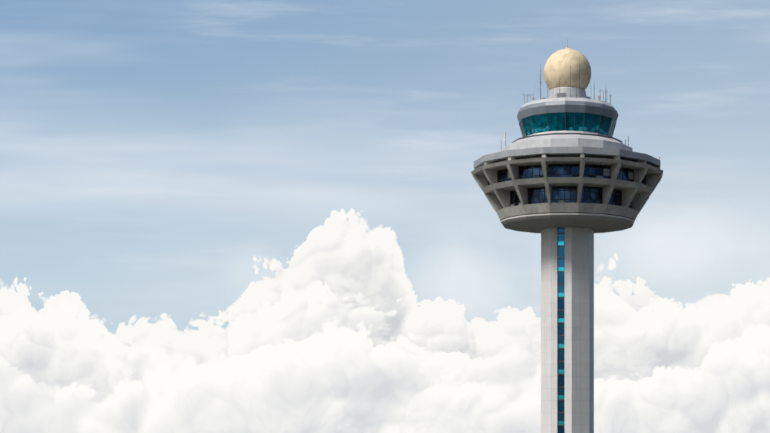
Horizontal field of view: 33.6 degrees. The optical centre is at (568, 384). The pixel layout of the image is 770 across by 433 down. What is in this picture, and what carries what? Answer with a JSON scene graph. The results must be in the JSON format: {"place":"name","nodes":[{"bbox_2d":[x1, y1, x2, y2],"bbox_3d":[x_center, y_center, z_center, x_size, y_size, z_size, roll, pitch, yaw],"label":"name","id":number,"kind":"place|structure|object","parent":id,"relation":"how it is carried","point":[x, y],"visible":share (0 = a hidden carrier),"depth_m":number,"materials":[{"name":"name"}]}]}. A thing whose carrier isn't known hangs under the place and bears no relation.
{"place":"outdoors","nodes":[
{"label":"outdoors","id":0,"kind":"place"},
{"bbox_2d":[0,0,769,432],"label":"sky","id":1,"kind":"structure","parent":0,"point":[217,216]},
{"bbox_2d":[544,49,590,89],"bbox_3d":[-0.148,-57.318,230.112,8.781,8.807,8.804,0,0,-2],"label":"radome","id":2,"kind":"object","parent":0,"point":[559,63],"visible":0.79,"depth_m":226.82,"materials":[{"name":"beige paint"}]},
{"bbox_2d":[524,55,611,103],"bbox_3d":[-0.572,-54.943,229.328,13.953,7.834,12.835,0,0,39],"label":"antennas","id":3,"kind":"object","parent":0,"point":[540,82],"visible":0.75,"depth_m":223.74,"materials":[{"name":"silver metal"}]},
{"label":"ground","id":4,"kind":"structure","parent":0,"visible":0},
{"bbox_2d":[541,227,593,432],"bbox_3d":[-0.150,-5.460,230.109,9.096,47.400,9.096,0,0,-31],"label":"tower shaft","id":5,"kind":"object","parent":4,"relation":"on","point":[579,330],"visible":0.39,"depth_m":226.32,"materials":[{"name":"concrete"}]},
{"bbox_2d":[557,228,564,432],"bbox_3d":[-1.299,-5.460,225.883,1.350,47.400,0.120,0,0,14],"label":"vertical window strip","id":6,"kind":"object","parent":5,"relation":"in","point":[560,330],"depth_m":225.93,"materials":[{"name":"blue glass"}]},
{"bbox_2d":[471,155,662,232],"bbox_3d":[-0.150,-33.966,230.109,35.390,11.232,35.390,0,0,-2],"label":"floor bands","id":7,"kind":"object","parent":5,"relation":"on","point":[594,217],"visible":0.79,"depth_m":219.22,"materials":[{"name":"grey concrete"}]},
{"bbox_2d":[488,164,645,207],"bbox_3d":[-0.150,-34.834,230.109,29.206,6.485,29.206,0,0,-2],"label":"windows","id":8,"kind":"structure","parent":7,"relation":"in","point":[566,194],"depth_m":218.37,"materials":[{"name":"blue glass"}]},
{"bbox_2d":[472,153,661,213],"bbox_3d":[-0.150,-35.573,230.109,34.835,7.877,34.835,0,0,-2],"label":"support ribs","id":9,"kind":"object","parent":7,"relation":"attached to","point":[498,199],"visible":0.56,"depth_m":221.22,"materials":[{"name":"grey concrete"}]},
{"bbox_2d":[474,147,659,168],"bbox_3d":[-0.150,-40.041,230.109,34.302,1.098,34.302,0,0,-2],"label":"roof parapet","id":10,"kind":"structure","parent":7,"relation":"attached to","point":[593,151],"depth_m":215.37,"materials":[{"name":"grey concrete"}]},
{"bbox_2d":[502,132,632,150],"bbox_3d":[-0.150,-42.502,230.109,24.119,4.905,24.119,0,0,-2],"label":"deck roof","id":11,"kind":"structure","parent":7,"relation":"on","point":[567,139],"depth_m":219.91,"materials":[{"name":"grey metal"}]},
{"bbox_2d":[519,131,605,137],"bbox_3d":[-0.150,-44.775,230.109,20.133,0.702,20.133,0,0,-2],"label":"ledge","id":12,"kind":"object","parent":11,"relation":"on","point":[566,131],"depth_m":222.78,"materials":[{"name":"grey concrete"}]},
{"bbox_2d":[519,112,615,136],"bbox_3d":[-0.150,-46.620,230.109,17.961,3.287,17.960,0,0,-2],"label":"window mullions","id":13,"kind":"object","parent":11,"relation":"on","point":[565,124],"visible":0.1,"depth_m":223.82,"materials":[{"name":"metal"}]},
{"bbox_2d":[519,112,615,136],"bbox_3d":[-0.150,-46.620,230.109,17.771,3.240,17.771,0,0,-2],"label":"control cab windows","id":14,"kind":"structure","parent":13,"relation":"in","point":[552,119],"depth_m":222.87,"materials":[{"name":"teal glass"}]},
{"bbox_2d":[517,97,617,122],"bbox_3d":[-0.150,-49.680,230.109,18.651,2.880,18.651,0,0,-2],"label":"cab roof","id":15,"kind":"structure","parent":13,"relation":"on","point":[569,104],"depth_m":222.26,"materials":[{"name":"grey concrete"}]},
{"bbox_2d":[548,87,586,97],"bbox_3d":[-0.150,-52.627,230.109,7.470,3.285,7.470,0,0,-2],"label":"radome base","id":16,"kind":"object","parent":15,"relation":"on","point":[553,93],"visible":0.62,"depth_m":227.10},
{"bbox_2d":[504,90,659,159],"bbox_3d":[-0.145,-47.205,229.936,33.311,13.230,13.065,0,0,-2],"label":"roof equipment","id":17,"kind":"object","parent":7,"relation":"on","point":[562,95],"visible":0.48,"depth_m":226.01,"materials":[{"name":"white paint"}]}
]}

